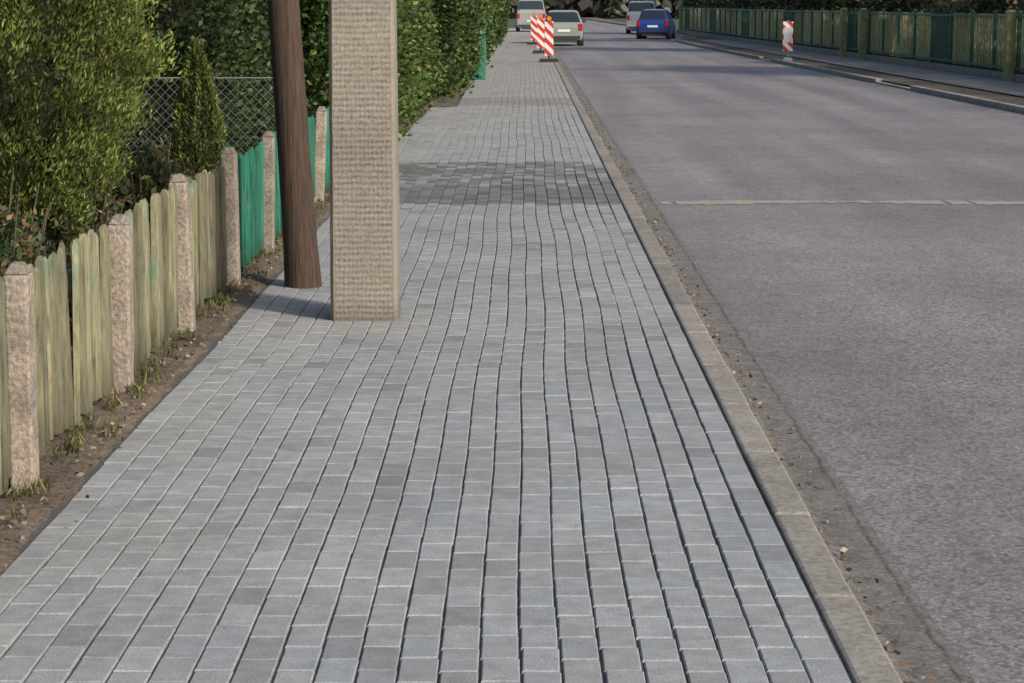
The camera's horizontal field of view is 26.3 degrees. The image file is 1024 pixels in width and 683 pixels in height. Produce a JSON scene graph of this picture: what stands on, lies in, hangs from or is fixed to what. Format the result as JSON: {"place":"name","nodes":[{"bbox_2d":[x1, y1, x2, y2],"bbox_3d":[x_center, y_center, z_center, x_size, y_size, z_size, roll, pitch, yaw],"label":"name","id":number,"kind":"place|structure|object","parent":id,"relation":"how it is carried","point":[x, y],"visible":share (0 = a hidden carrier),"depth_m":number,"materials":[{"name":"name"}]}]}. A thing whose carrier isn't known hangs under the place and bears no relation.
{"place":"outdoors","nodes":[
{"label":"outdoors","id":0,"kind":"place"},
{"bbox_2d":[0,102,428,572],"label":"garden soil","id":1,"kind":"structure","parent":0,"point":[59,489],"depth_m":8.79,"materials":[{"name":"brown soil"}]},
{"bbox_2d":[0,168,72,358],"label":"shrub","id":2,"kind":"object","parent":1,"relation":"on","point":[9,244],"visible":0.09,"depth_m":9.08,"materials":[{"name":"green plant"}]},
{"bbox_2d":[0,170,125,331],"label":"shrub","id":3,"kind":"object","parent":1,"relation":"on","point":[58,236],"visible":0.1,"depth_m":10.76,"materials":[{"name":"green plant"}]},
{"bbox_2d":[0,0,186,236],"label":"thuja tree","id":4,"kind":"object","parent":1,"relation":"on","point":[47,76],"visible":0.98,"depth_m":10.22,"materials":[{"name":"green plant"}]},
{"bbox_2d":[95,136,181,253],"bbox_3d":[-2.153,-0.757,12.943,0.703,0.866,1.845,0,9,0],"label":"shrub","id":5,"kind":"object","parent":1,"relation":"on","point":[143,182],"visible":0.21,"depth_m":12.72,"materials":[{"name":"green plant"}]},
{"bbox_2d":[48,77,275,194],"bbox_3d":[-3.414,-1.404,16.499,3.426,1.250,0.050,0,9,0],"label":"chain link fence","id":6,"kind":"object","parent":1,"relation":"on","point":[233,78],"visible":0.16,"depth_m":16.43,"materials":[{"name":"grey metal"}]},
{"bbox_2d":[0,106,329,494],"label":"picket fence","id":7,"kind":"object","parent":1,"relation":"on","point":[210,232],"visible":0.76,"depth_m":9.25,"materials":[{"name":"wood"}]},
{"bbox_2d":[128,127,222,219],"bbox_3d":[-2.304,-1.100,15.318,0.905,0.822,1.871,0,9,0],"label":"shrub","id":8,"kind":"object","parent":1,"relation":"on","point":[162,153],"visible":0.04,"depth_m":15.15,"materials":[{"name":"green plant"}]},
{"bbox_2d":[59,0,325,193],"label":"evergreen hedge","id":9,"kind":"object","parent":1,"relation":"on","point":[232,47],"visible":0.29,"depth_m":17.40,"materials":[{"name":"green plant"}]},
{"bbox_2d":[165,36,226,179],"bbox_3d":[-2.009,-1.211,14.091,0.456,1.502,0.468,0,9,0],"label":"young thuja","id":10,"kind":"object","parent":1,"relation":"on","point":[196,66],"visible":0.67,"depth_m":13.97,"materials":[{"name":"green plant"}]},
{"bbox_2d":[3,110,422,525],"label":"grass tufts","id":11,"kind":"object","parent":1,"relation":"on","point":[70,444],"visible":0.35,"depth_m":9.29,"materials":[{"name":"green plant"}]},
{"bbox_2d":[240,0,449,140],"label":"leafy hedge","id":12,"kind":"object","parent":1,"relation":"on","point":[417,75],"visible":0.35,"depth_m":24.76,"materials":[{"name":"green plant"}]},
{"bbox_2d":[424,0,500,102],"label":"leafy hedge","id":13,"kind":"object","parent":1,"relation":"on","point":[462,28],"visible":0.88,"depth_m":37.18,"materials":[{"name":"green plant"}]},
{"bbox_2d":[486,0,513,61],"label":"leafy hedge","id":14,"kind":"object","parent":1,"relation":"on","point":[502,11],"visible":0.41,"depth_m":73.22,"materials":[{"name":"green plant"}]},
{"bbox_2d":[0,28,851,682],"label":"pavement","id":15,"kind":"structure","parent":0,"point":[48,638],"depth_m":7.53,"materials":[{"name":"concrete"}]},
{"bbox_2d":[267,0,321,288],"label":"wooden utility pole","id":16,"kind":"object","parent":15,"relation":"on","point":[301,257],"visible":0.91,"depth_m":12.77,"materials":[{"name":"brown wood"}]},
{"bbox_2d":[329,0,400,322],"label":"concrete utility pole","id":17,"kind":"object","parent":15,"relation":"on","point":[365,278],"visible":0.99,"depth_m":11.40,"materials":[{"name":"woven burlap concrete"},{"name":"galvanised steel"}]},
{"bbox_2d":[471,14,485,79],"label":"green gate post","id":18,"kind":"object","parent":15,"relation":"on","point":[482,72],"visible":0.32,"depth_m":47.98,"materials":[{"name":"metal"}]},
{"bbox_2d":[514,0,547,31],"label":"van","id":19,"kind":"object","parent":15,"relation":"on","point":[526,9],"visible":0.71,"depth_m":129.34,"materials":[{"name":"grey paint"}]},
{"bbox_2d":[527,12,536,44],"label":"traffic barrier board","id":20,"kind":"object","parent":15,"relation":"on","point":[533,27],"visible":0.88,"depth_m":89.06,"materials":[{"name":"plastic"}]},
{"bbox_2d":[532,14,544,53],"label":"traffic barrier board","id":21,"kind":"object","parent":15,"relation":"on","point":[540,33],"visible":0.85,"depth_m":73.26,"materials":[{"name":"plastic"}]},
{"bbox_2d":[539,16,558,61],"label":"traffic barrier board","id":22,"kind":"object","parent":15,"relation":"on","point":[549,38],"visible":1,"depth_m":62.38,"materials":[{"name":"plastic"}]},
{"bbox_2d":[427,27,508,106],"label":"garden soil","id":23,"kind":"structure","parent":0,"point":[449,102],"depth_m":37.26,"materials":[{"name":"brown soil"}]},
{"bbox_2d":[507,8,909,86],"bbox_3d":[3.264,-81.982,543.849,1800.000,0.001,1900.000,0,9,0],"label":"ground","id":24,"kind":"structure","parent":0,"point":[511,23],"depth_m":210.92,"materials":[{"name":"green plant"}]},
{"bbox_2d":[508,0,687,18],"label":"distant trees","id":25,"kind":"object","parent":24,"relation":"on","point":[597,8],"visible":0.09,"depth_m":268.00,"materials":[{"name":"green plant"}]},
{"bbox_2d":[551,55,902,682],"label":"kerb","id":26,"kind":"structure","parent":24,"relation":"on","point":[863,655],"depth_m":7.60,"materials":[{"name":"concrete"}]},
{"bbox_2d":[580,17,1023,105],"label":"verge","id":27,"kind":"structure","parent":24,"relation":"on","point":[976,92],"depth_m":51.11,"materials":[{"name":"soil"}]},
{"bbox_2d":[782,21,792,60],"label":"kerb sign board","id":28,"kind":"object","parent":27,"relation":"on","point":[787,36],"visible":0.88,"depth_m":65.28,"materials":[{"name":"plastic"}]},
{"bbox_2d":[598,18,1023,113],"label":"kerb","id":29,"kind":"structure","parent":24,"relation":"on","point":[981,101],"depth_m":48.64,"materials":[{"name":"concrete"}]},
{"bbox_2d":[678,0,948,62],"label":"shrub border","id":30,"kind":"object","parent":24,"relation":"on","point":[906,6],"visible":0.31,"depth_m":74.00,"materials":[{"name":"green plant"}]},
{"bbox_2d":[916,0,1023,73],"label":"shrub border","id":31,"kind":"object","parent":24,"relation":"on","point":[988,7],"visible":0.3,"depth_m":53.54,"materials":[{"name":"green plant"}]},
{"bbox_2d":[546,14,1023,682],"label":"road","id":32,"kind":"structure","parent":0,"point":[886,340],"depth_m":14.71,"materials":[{"name":"grey asphalt"}]},
{"bbox_2d":[544,10,585,45],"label":"hatchback car","id":33,"kind":"object","parent":32,"relation":"on","point":[567,25],"visible":0.69,"depth_m":91.21,"materials":[{"name":"grey paint"}]},
{"bbox_2d":[625,1,654,33],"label":"van","id":34,"kind":"object","parent":32,"relation":"on","point":[635,8],"visible":0.56,"depth_m":127.37,"materials":[{"name":"white paint"}]},
{"bbox_2d":[636,9,676,38],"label":"hatchback car","id":35,"kind":"object","parent":32,"relation":"on","point":[655,22],"visible":0.99,"depth_m":108.52,"materials":[{"name":"blue paint"}]},
{"bbox_2d":[553,46,975,682],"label":"gutter","id":36,"kind":"object","parent":32,"relation":"on","point":[921,638],"visible":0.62,"depth_m":7.94,"materials":[{"name":"concrete"}]},
{"bbox_2d":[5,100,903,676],"bbox_3d":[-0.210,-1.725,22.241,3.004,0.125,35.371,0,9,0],"label":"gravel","id":37,"kind":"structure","parent":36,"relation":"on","point":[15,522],"depth_m":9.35,"materials":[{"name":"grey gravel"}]},
{"bbox_2d":[0,90,933,682],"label":"leaf litter","id":38,"kind":"object","parent":36,"relation":"on","point":[842,550],"visible":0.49,"depth_m":9.10,"materials":[{"name":"brown plant"}]},
{"bbox_2d":[660,200,1023,204],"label":"road repair strip","id":39,"kind":"object","parent":32,"relation":"on","point":[739,202],"visible":1,"depth_m":19.48,"materials":[{"name":"asphalt"}]},
{"bbox_2d":[698,40,1023,96],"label":"pavement","id":40,"kind":"structure","parent":0,"point":[1002,86],"depth_m":54.83,"materials":[{"name":"grey concrete"}]},
{"bbox_2d":[677,6,1023,82],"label":"metal railing fence","id":41,"kind":"object","parent":40,"relation":"on","point":[715,20],"visible":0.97,"depth_m":62.76,"materials":[{"name":"metal"}]}
]}

